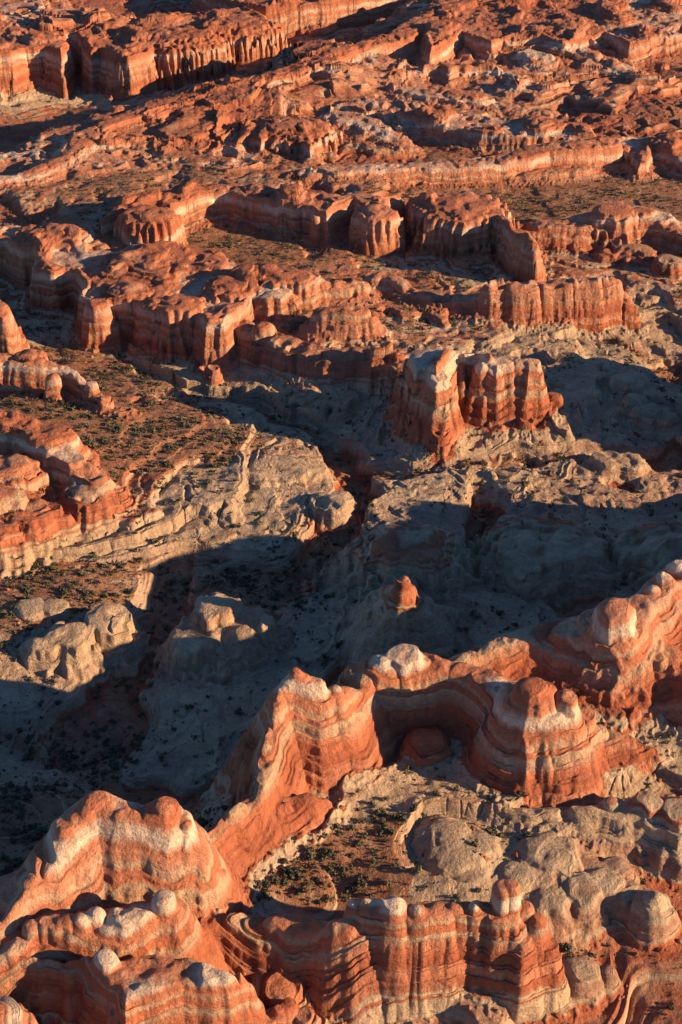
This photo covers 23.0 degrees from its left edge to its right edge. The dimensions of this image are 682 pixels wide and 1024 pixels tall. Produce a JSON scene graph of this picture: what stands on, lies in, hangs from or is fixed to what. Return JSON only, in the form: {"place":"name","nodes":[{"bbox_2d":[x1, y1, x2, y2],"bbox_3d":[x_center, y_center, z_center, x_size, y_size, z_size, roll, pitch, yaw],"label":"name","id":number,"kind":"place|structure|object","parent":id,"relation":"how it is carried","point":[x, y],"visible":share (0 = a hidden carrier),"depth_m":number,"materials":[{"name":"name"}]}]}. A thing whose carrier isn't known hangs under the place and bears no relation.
{"place":"outdoors","nodes":[
{"label":"outdoors","id":0,"kind":"place"},
{"bbox_2d":[0,0,681,1023],"bbox_3d":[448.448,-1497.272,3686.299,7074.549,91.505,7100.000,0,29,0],"label":"canyon ground","id":1,"kind":"structure","parent":0,"point":[648,976],"depth_m":1080.67,"materials":[{"name":"stone"}]},
{"bbox_2d":[0,786,7,793],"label":"juniper shrub","id":2,"kind":"object","parent":1,"relation":"on","point":[4,790],"visible":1,"depth_m":790.15,"materials":[{"name":"green plant"}]},
{"bbox_2d":[0,851,9,859],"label":"juniper shrub","id":3,"kind":"object","parent":1,"relation":"on","point":[3,856],"visible":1,"depth_m":748.03,"materials":[{"name":"green plant"}]},
{"bbox_2d":[2,611,12,617],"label":"juniper shrub","id":4,"kind":"object","parent":1,"relation":"on","point":[6,613],"visible":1,"depth_m":910.61,"materials":[{"name":"green plant"}]},
{"bbox_2d":[3,806,12,813],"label":"juniper shrub","id":5,"kind":"object","parent":1,"relation":"on","point":[8,809],"visible":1,"depth_m":773.68,"materials":[{"name":"green plant"}]},
{"bbox_2d":[3,864,13,872],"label":"juniper shrub","id":6,"kind":"object","parent":1,"relation":"on","point":[7,868],"visible":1,"depth_m":739.71,"materials":[{"name":"green plant"}]},
{"bbox_2d":[4,733,12,739],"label":"juniper shrub","id":7,"kind":"object","parent":1,"relation":"on","point":[8,736],"visible":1,"depth_m":849.70,"materials":[{"name":"green plant"}]},
{"bbox_2d":[0,300,28,354],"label":"rock tower","id":8,"kind":"structure","parent":1,"relation":"on","point":[13,340],"depth_m":1186.54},
{"bbox_2d":[12,829,19,836],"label":"juniper shrub","id":9,"kind":"object","parent":1,"relation":"on","point":[17,832],"visible":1,"depth_m":759.66,"materials":[{"name":"green plant"}]},
{"bbox_2d":[0,996,37,1023],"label":"rock mound","id":10,"kind":"object","parent":1,"relation":"on","point":[12,1011],"visible":1,"depth_m":621.00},
{"bbox_2d":[17,804,26,812],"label":"juniper shrub","id":11,"kind":"object","parent":1,"relation":"on","point":[23,810],"visible":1,"depth_m":775.64,"materials":[{"name":"green plant"}]},
{"bbox_2d":[23,791,30,799],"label":"juniper shrub","id":12,"kind":"object","parent":1,"relation":"on","point":[26,795],"visible":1,"depth_m":786.34,"materials":[{"name":"green plant"}]},
{"bbox_2d":[25,823,36,829],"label":"juniper shrub","id":13,"kind":"object","parent":1,"relation":"on","point":[32,825],"visible":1,"depth_m":765.17,"materials":[{"name":"green plant"}]},
{"bbox_2d":[28,745,33,754],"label":"juniper shrub","id":14,"kind":"object","parent":1,"relation":"on","point":[30,748],"visible":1,"depth_m":844.86,"materials":[{"name":"green plant"}]},
{"bbox_2d":[0,483,78,575],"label":"rock outcrop","id":15,"kind":"object","parent":1,"relation":"on","point":[27,524],"visible":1,"depth_m":969.54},
{"bbox_2d":[0,10,79,99],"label":"rock mesa","id":16,"kind":"structure","parent":1,"relation":"on","point":[30,62],"depth_m":1924.10,"materials":[{"name":"stone"}]},
{"bbox_2d":[37,825,47,832],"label":"juniper shrub","id":17,"kind":"object","parent":1,"relation":"on","point":[44,828],"visible":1,"depth_m":764.98,"materials":[{"name":"green plant"}]},
{"bbox_2d":[50,741,61,748],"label":"juniper shrub","id":18,"kind":"object","parent":1,"relation":"on","point":[54,745],"visible":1,"depth_m":852.60,"materials":[{"name":"green plant"}]},
{"bbox_2d":[0,349,133,412],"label":"rock fin","id":19,"kind":"object","parent":1,"relation":"on","point":[29,369],"visible":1,"depth_m":1136.21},
{"bbox_2d":[0,410,138,524],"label":"rock outcrop","id":20,"kind":"object","parent":1,"relation":"on","point":[38,459],"visible":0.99,"depth_m":1011.27,"materials":[{"name":"stone"}]},
{"bbox_2d":[68,753,78,757],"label":"juniper shrub","id":21,"kind":"object","parent":1,"relation":"on","point":[73,755],"visible":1,"depth_m":847.35,"materials":[{"name":"green plant"}]},
{"bbox_2d":[16,597,153,686],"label":"rock dome","id":22,"kind":"object","parent":1,"relation":"on","point":[99,643],"visible":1,"depth_m":892.85,"materials":[{"name":"stone"}]},
{"bbox_2d":[88,757,99,764],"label":"juniper shrub","id":23,"kind":"object","parent":1,"relation":"on","point":[93,761],"visible":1,"depth_m":848.58,"materials":[{"name":"green plant"}]},
{"bbox_2d":[100,753,106,760],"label":"juniper shrub","id":24,"kind":"object","parent":1,"relation":"on","point":[103,756],"visible":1,"depth_m":846.39,"materials":[{"name":"green plant"}]},
{"bbox_2d":[100,723,107,730],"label":"juniper shrub","id":25,"kind":"object","parent":1,"relation":"on","point":[104,728],"visible":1,"depth_m":865.50,"materials":[{"name":"green plant"}]},
{"bbox_2d":[108,745,116,751],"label":"juniper shrub","id":26,"kind":"object","parent":1,"relation":"on","point":[110,748],"visible":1,"depth_m":850.88,"materials":[{"name":"green plant"}]},
{"bbox_2d":[119,678,127,685],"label":"juniper shrub","id":27,"kind":"object","parent":1,"relation":"on","point":[121,683],"visible":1,"depth_m":890.17,"materials":[{"name":"green plant"}]},
{"bbox_2d":[0,222,260,385],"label":"rock mesa","id":28,"kind":"structure","parent":1,"relation":"on","point":[151,292],"depth_m":1266.21,"materials":[{"name":"stone"}]},
{"bbox_2d":[127,756,138,763],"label":"juniper shrub","id":29,"kind":"object","parent":1,"relation":"on","point":[131,759],"visible":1,"depth_m":836.03,"materials":[{"name":"green plant"}]},
{"bbox_2d":[7,949,265,1023],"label":"rock mesa","id":30,"kind":"structure","parent":1,"relation":"on","point":[104,986],"depth_m":639.81,"materials":[{"name":"stone"}]},
{"bbox_2d":[132,732,141,739],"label":"juniper shrub","id":31,"kind":"object","parent":1,"relation":"on","point":[135,735],"visible":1,"depth_m":861.32,"materials":[{"name":"green plant"}]},
{"bbox_2d":[135,743,142,750],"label":"juniper shrub","id":32,"kind":"object","parent":1,"relation":"on","point":[137,748],"visible":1,"depth_m":846.16,"materials":[{"name":"green plant"}]},
{"bbox_2d":[97,98,242,158],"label":"rock mesa","id":33,"kind":"structure","parent":1,"relation":"on","point":[226,146],"depth_m":1584.81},
{"bbox_2d":[72,6,290,102],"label":"rock mesa","id":34,"kind":"structure","parent":1,"relation":"on","point":[113,61],"depth_m":1939.60,"materials":[{"name":"stone"}]},
{"bbox_2d":[0,889,385,1023],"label":"rock fin","id":35,"kind":"object","parent":1,"relation":"on","point":[332,963],"visible":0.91,"depth_m":666.54,"materials":[{"name":"stone"}]},
{"bbox_2d":[0,667,400,939],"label":"rock fin","id":36,"kind":"object","parent":1,"relation":"on","point":[303,736],"visible":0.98,"depth_m":705.35,"materials":[{"name":"stone"}]},
{"bbox_2d":[196,817,204,826],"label":"juniper shrub","id":37,"kind":"object","parent":1,"relation":"on","point":[199,821],"visible":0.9,"depth_m":752.27,"materials":[{"name":"green plant"}]},
{"bbox_2d":[146,592,289,683],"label":"rock dome","id":38,"kind":"object","parent":1,"relation":"on","point":[198,643],"visible":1,"depth_m":889.80,"materials":[{"name":"stone"}]},
{"bbox_2d":[0,0,459,186],"bbox_3d":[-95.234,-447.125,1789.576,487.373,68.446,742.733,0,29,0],"label":"rock bench","id":39,"kind":"object","parent":1,"relation":"on","point":[404,38],"visible":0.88,"depth_m":1783.40,"materials":[{"name":"stone"}]},
{"bbox_2d":[234,706,243,714],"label":"juniper shrub","id":40,"kind":"object","parent":1,"relation":"on","point":[238,711],"visible":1,"depth_m":854.22,"materials":[{"name":"green plant"}]},
{"bbox_2d":[255,879,262,889],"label":"juniper shrub","id":41,"kind":"object","parent":1,"relation":"on","point":[259,883],"visible":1,"depth_m":709.17,"materials":[{"name":"green plant"}]},
{"bbox_2d":[258,890,268,898],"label":"juniper shrub","id":42,"kind":"object","parent":1,"relation":"on","point":[265,895],"visible":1,"depth_m":705.67,"materials":[{"name":"green plant"}]},
{"bbox_2d":[251,968,314,1009],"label":"rock mound","id":43,"kind":"object","parent":1,"relation":"on","point":[275,986],"visible":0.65,"depth_m":671.55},
{"bbox_2d":[280,857,287,863],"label":"juniper shrub","id":44,"kind":"object","parent":1,"relation":"on","point":[284,860],"visible":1,"depth_m":719.47,"materials":[{"name":"green plant"}]},
{"bbox_2d":[229,114,342,162],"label":"rock mesa","id":45,"kind":"structure","parent":1,"relation":"on","point":[312,139],"depth_m":1600.74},
{"bbox_2d":[288,872,294,879],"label":"juniper shrub","id":46,"kind":"object","parent":1,"relation":"on","point":[291,877],"visible":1,"depth_m":713.85,"materials":[{"name":"green plant"}]},
{"bbox_2d":[244,454,347,488],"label":"rock dome","id":47,"kind":"object","parent":1,"relation":"on","point":[265,468],"visible":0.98,"depth_m":1058.46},
{"bbox_2d":[264,997,328,1023],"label":"rock mound","id":48,"kind":"object","parent":1,"relation":"on","point":[287,1010],"visible":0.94,"depth_m":658.01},
{"bbox_2d":[188,0,407,41],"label":"rock wall","id":49,"kind":"structure","parent":1,"relation":"on","point":[294,18],"depth_m":2112.01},
{"bbox_2d":[296,871,302,879],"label":"juniper shrub","id":50,"kind":"object","parent":1,"relation":"on","point":[298,873],"visible":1,"depth_m":713.81,"materials":[{"name":"green plant"}]},
{"bbox_2d":[227,262,376,321],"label":"rock outcrop","id":51,"kind":"object","parent":1,"relation":"on","point":[283,291],"visible":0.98,"depth_m":1259.41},
{"bbox_2d":[298,887,308,896],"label":"juniper shrub","id":52,"kind":"object","parent":1,"relation":"on","point":[302,889],"visible":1,"depth_m":708.45,"materials":[{"name":"green plant"}]},
{"bbox_2d":[303,844,312,852],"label":"juniper shrub","id":53,"kind":"object","parent":1,"relation":"on","point":[308,850],"visible":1,"depth_m":724.58,"materials":[{"name":"green plant"}]},
{"bbox_2d":[236,317,404,401],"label":"rock wall","id":54,"kind":"structure","parent":1,"relation":"on","point":[267,348],"depth_m":1183.95,"materials":[{"name":"stone"}]},
{"bbox_2d":[319,853,326,860],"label":"juniper shrub","id":55,"kind":"object","parent":1,"relation":"on","point":[322,858],"visible":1,"depth_m":722.97,"materials":[{"name":"green plant"}]},
{"bbox_2d":[97,181,550,282],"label":"rock mesa","id":56,"kind":"structure","parent":1,"relation":"on","point":[465,220],"depth_m":1376.63,"materials":[{"name":"stone"}]},
{"bbox_2d":[323,848,332,855],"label":"juniper shrub","id":57,"kind":"object","parent":1,"relation":"on","point":[326,852],"visible":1,"depth_m":724.84,"materials":[{"name":"green plant"}]},
{"bbox_2d":[324,894,334,902],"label":"juniper shrub","id":58,"kind":"object","parent":1,"relation":"on","point":[327,899],"visible":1,"depth_m":708.07,"materials":[{"name":"green plant"}]},
{"bbox_2d":[326,862,333,871],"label":"juniper shrub","id":59,"kind":"object","parent":1,"relation":"on","point":[329,867],"visible":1,"depth_m":719.04,"materials":[{"name":"green plant"}]},
{"bbox_2d":[309,490,360,540],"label":"rock dome","id":60,"kind":"object","parent":1,"relation":"on","point":[338,512],"visible":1,"depth_m":1018.69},
{"bbox_2d":[331,823,339,829],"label":"juniper shrub","id":61,"kind":"object","parent":1,"relation":"on","point":[337,825],"visible":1,"depth_m":734.13,"materials":[{"name":"green plant"}]},
{"bbox_2d":[336,829,344,836],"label":"juniper shrub","id":62,"kind":"object","parent":1,"relation":"on","point":[340,832],"visible":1,"depth_m":732.79,"materials":[{"name":"green plant"}]},
{"bbox_2d":[0,0,681,1019],"bbox_3d":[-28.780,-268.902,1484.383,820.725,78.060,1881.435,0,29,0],"label":"distant shrubs","id":63,"kind":"object","parent":1,"relation":"on","point":[210,456],"visible":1,"depth_m":1081.30,"materials":[{"name":"green plant"}]},
{"bbox_2d":[338,863,346,872],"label":"juniper shrub","id":64,"kind":"object","parent":1,"relation":"on","point":[342,868],"visible":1,"depth_m":718.34,"materials":[{"name":"green plant"}]},
{"bbox_2d":[304,305,385,348],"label":"rock outcrop","id":65,"kind":"object","parent":1,"relation":"on","point":[342,326],"visible":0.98,"depth_m":1219.03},
{"bbox_2d":[347,824,356,830],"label":"juniper shrub","id":66,"kind":"object","parent":1,"relation":"on","point":[353,826],"visible":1,"depth_m":735.03,"materials":[{"name":"green plant"}]},
{"bbox_2d":[353,839,363,847],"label":"juniper shrub","id":67,"kind":"object","parent":1,"relation":"on","point":[360,843],"visible":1,"depth_m":727.90,"materials":[{"name":"green plant"}]},
{"bbox_2d":[355,875,364,882],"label":"juniper shrub","id":68,"kind":"object","parent":1,"relation":"on","point":[360,879],"visible":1,"depth_m":713.61,"materials":[{"name":"green plant"}]},
{"bbox_2d":[355,817,366,823],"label":"juniper shrub","id":69,"kind":"object","parent":1,"relation":"on","point":[361,820],"visible":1,"depth_m":738.91,"materials":[{"name":"green plant"}]},
{"bbox_2d":[356,880,367,891],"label":"juniper shrub","id":70,"kind":"object","parent":1,"relation":"on","point":[365,884],"visible":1,"depth_m":711.49,"materials":[{"name":"green plant"}]},
{"bbox_2d":[368,857,381,867],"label":"juniper shrub","id":71,"kind":"object","parent":1,"relation":"on","point":[372,863],"visible":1,"depth_m":719.35,"materials":[{"name":"green plant"}]},
{"bbox_2d":[373,831,381,836],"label":"juniper shrub","id":72,"kind":"object","parent":1,"relation":"on","point":[377,834],"visible":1,"depth_m":733.25,"materials":[{"name":"green plant"}]},
{"bbox_2d":[374,806,382,815],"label":"juniper shrub","id":73,"kind":"object","parent":1,"relation":"on","point":[378,811],"visible":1,"depth_m":744.01,"materials":[{"name":"green plant"}]},
{"bbox_2d":[380,817,386,828],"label":"juniper shrub","id":74,"kind":"object","parent":1,"relation":"on","point":[383,821],"visible":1,"depth_m":737.46,"materials":[{"name":"green plant"}]},
{"bbox_2d":[299,520,481,604],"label":"rock dome","id":75,"kind":"object","parent":1,"relation":"on","point":[432,561],"visible":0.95,"depth_m":940.88,"materials":[{"name":"stone"}]},
{"bbox_2d":[388,828,395,834],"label":"juniper shrub","id":76,"kind":"object","parent":1,"relation":"on","point":[392,831],"visible":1,"depth_m":732.87,"materials":[{"name":"green plant"}]},
{"bbox_2d":[399,815,406,821],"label":"juniper shrub","id":77,"kind":"object","parent":1,"relation":"on","point":[403,817],"visible":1,"depth_m":739.06,"materials":[{"name":"green plant"}]},
{"bbox_2d":[339,576,473,664],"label":"rock hoodoo","id":78,"kind":"object","parent":1,"relation":"on","point":[386,618],"visible":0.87,"depth_m":878.07,"materials":[{"name":"stone"}]},
{"bbox_2d":[409,803,417,811],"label":"juniper shrub","id":79,"kind":"object","parent":1,"relation":"on","point":[414,807],"visible":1,"depth_m":744.75,"materials":[{"name":"green plant"}]},
{"bbox_2d":[350,270,478,319],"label":"rock ridge","id":80,"kind":"object","parent":1,"relation":"on","point":[392,285],"visible":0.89,"depth_m":1274.51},
{"bbox_2d":[415,865,421,872],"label":"juniper shrub","id":81,"kind":"object","parent":1,"relation":"on","point":[418,868],"visible":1,"depth_m":712.28,"materials":[{"name":"green plant"}]},
{"bbox_2d":[317,84,569,156],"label":"rock fin","id":82,"kind":"object","parent":1,"relation":"on","point":[372,127],"visible":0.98,"depth_m":1712.01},
{"bbox_2d":[412,817,499,885],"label":"rock dome","id":83,"kind":"object","parent":1,"relation":"on","point":[437,840],"visible":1,"depth_m":725.06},
{"bbox_2d":[290,135,623,185],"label":"rock wall","id":84,"kind":"structure","parent":1,"relation":"on","point":[601,151],"depth_m":1522.43,"materials":[{"name":"stone"}]},
{"bbox_2d":[343,879,573,1023],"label":"rock butte","id":85,"kind":"object","parent":1,"relation":"on","point":[499,947],"visible":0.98,"depth_m":668.54,"materials":[{"name":"stone"}]},
{"bbox_2d":[382,348,564,469],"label":"rock butte","id":86,"kind":"object","parent":1,"relation":"on","point":[445,400],"visible":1,"depth_m":1100.07,"materials":[{"name":"stone"}]},
{"bbox_2d":[471,837,479,847],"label":"juniper shrub","id":87,"kind":"object","parent":1,"relation":"on","point":[475,842],"visible":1,"depth_m":726.89,"materials":[{"name":"green plant"}]},
{"bbox_2d":[397,105,595,152],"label":"rock mesa","id":88,"kind":"structure","parent":1,"relation":"on","point":[446,125],"depth_m":1618.98,"materials":[{"name":"stone"}]},
{"bbox_2d":[336,644,660,807],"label":"rock amphitheatre","id":89,"kind":"object","parent":1,"relation":"on","point":[542,742],"visible":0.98,"depth_m":767.88,"materials":[{"name":"stone"}]},
{"bbox_2d":[385,40,644,89],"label":"rock mesa","id":90,"kind":"structure","parent":1,"relation":"on","point":[466,63],"depth_m":1841.71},
{"bbox_2d":[515,790,528,797],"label":"juniper shrub","id":91,"kind":"object","parent":1,"relation":"on","point":[518,793],"visible":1,"depth_m":751.96,"materials":[{"name":"green plant"}]},
{"bbox_2d":[523,831,531,836],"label":"juniper shrub","id":92,"kind":"object","parent":1,"relation":"on","point":[527,834],"visible":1,"depth_m":737.81,"materials":[{"name":"green plant"}]},
{"bbox_2d":[465,512,624,606],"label":"rock dome","id":93,"kind":"object","parent":1,"relation":"on","point":[550,558],"visible":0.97,"depth_m":947.23,"materials":[{"name":"stone"}]},
{"bbox_2d":[417,0,681,66],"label":"rock mesa","id":94,"kind":"structure","parent":1,"relation":"on","point":[636,32],"depth_m":1931.77,"materials":[{"name":"stone"}]},
{"bbox_2d":[520,828,584,875],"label":"rock dome","id":95,"kind":"object","parent":1,"relation":"on","point":[553,850],"visible":1,"depth_m":727.12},
{"bbox_2d":[555,1012,561,1018],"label":"boulder","id":96,"kind":"object","parent":1,"relation":"on","point":[558,1015],"visible":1,"depth_m":676.87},
{"bbox_2d":[473,274,644,335],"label":"rock wall","id":97,"kind":"structure","parent":1,"relation":"on","point":[601,304],"depth_m":1258.18,"materials":[{"name":"stone"}]},
{"bbox_2d":[447,558,681,729],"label":"rock ridge","id":98,"kind":"object","parent":1,"relation":"on","point":[643,625],"visible":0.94,"depth_m":803.28,"materials":[{"name":"stone"}]},
{"bbox_2d":[559,943,572,951],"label":"juniper shrub","id":99,"kind":"object","parent":1,"relation":"on","point":[563,947],"visible":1,"depth_m":699.73,"materials":[{"name":"green plant"}]},
{"bbox_2d":[562,945,571,954],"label":"juniper shrub","id":100,"kind":"object","parent":1,"relation":"on","point":[568,949],"visible":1,"depth_m":697.33,"materials":[{"name":"green plant"}]},
{"bbox_2d":[501,853,649,947],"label":"rock dome","id":101,"kind":"object","parent":1,"relation":"on","point":[593,899],"visible":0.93,"depth_m":712.83,"materials":[{"name":"stone"}]},
{"bbox_2d":[486,791,681,885],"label":"rock ledge","id":102,"kind":"object","parent":1,"relation":"on","point":[639,832],"visible":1,"depth_m":741.41,"materials":[{"name":"stone"}]},
{"bbox_2d":[562,955,622,1007],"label":"rock mound","id":103,"kind":"object","parent":1,"relation":"on","point":[591,981],"visible":0.98,"depth_m":688.70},
{"bbox_2d":[515,203,681,276],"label":"rock ridge","id":104,"kind":"object","parent":1,"relation":"on","point":[626,234],"visible":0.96,"depth_m":1385.07,"materials":[{"name":"stone"}]},
{"bbox_2d":[582,373,678,487],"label":"rock dome","id":105,"kind":"object","parent":1,"relation":"on","point":[644,416],"visible":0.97,"depth_m":1118.22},
{"bbox_2d":[606,519,681,588],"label":"rock dome","id":106,"kind":"object","parent":1,"relation":"on","point":[642,555],"visible":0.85,"depth_m":956.12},
{"bbox_2d":[614,131,681,179],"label":"rock wall","id":107,"kind":"structure","parent":1,"relation":"on","point":[645,157],"depth_m":1565.25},
{"bbox_2d":[625,889,681,948],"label":"rock mound","id":108,"kind":"object","parent":1,"relation":"on","point":[653,920],"visible":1,"depth_m":705.47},
{"bbox_2d":[656,947,663,952],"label":"boulder","id":109,"kind":"object","parent":1,"relation":"on","point":[659,949],"visible":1,"depth_m":704.03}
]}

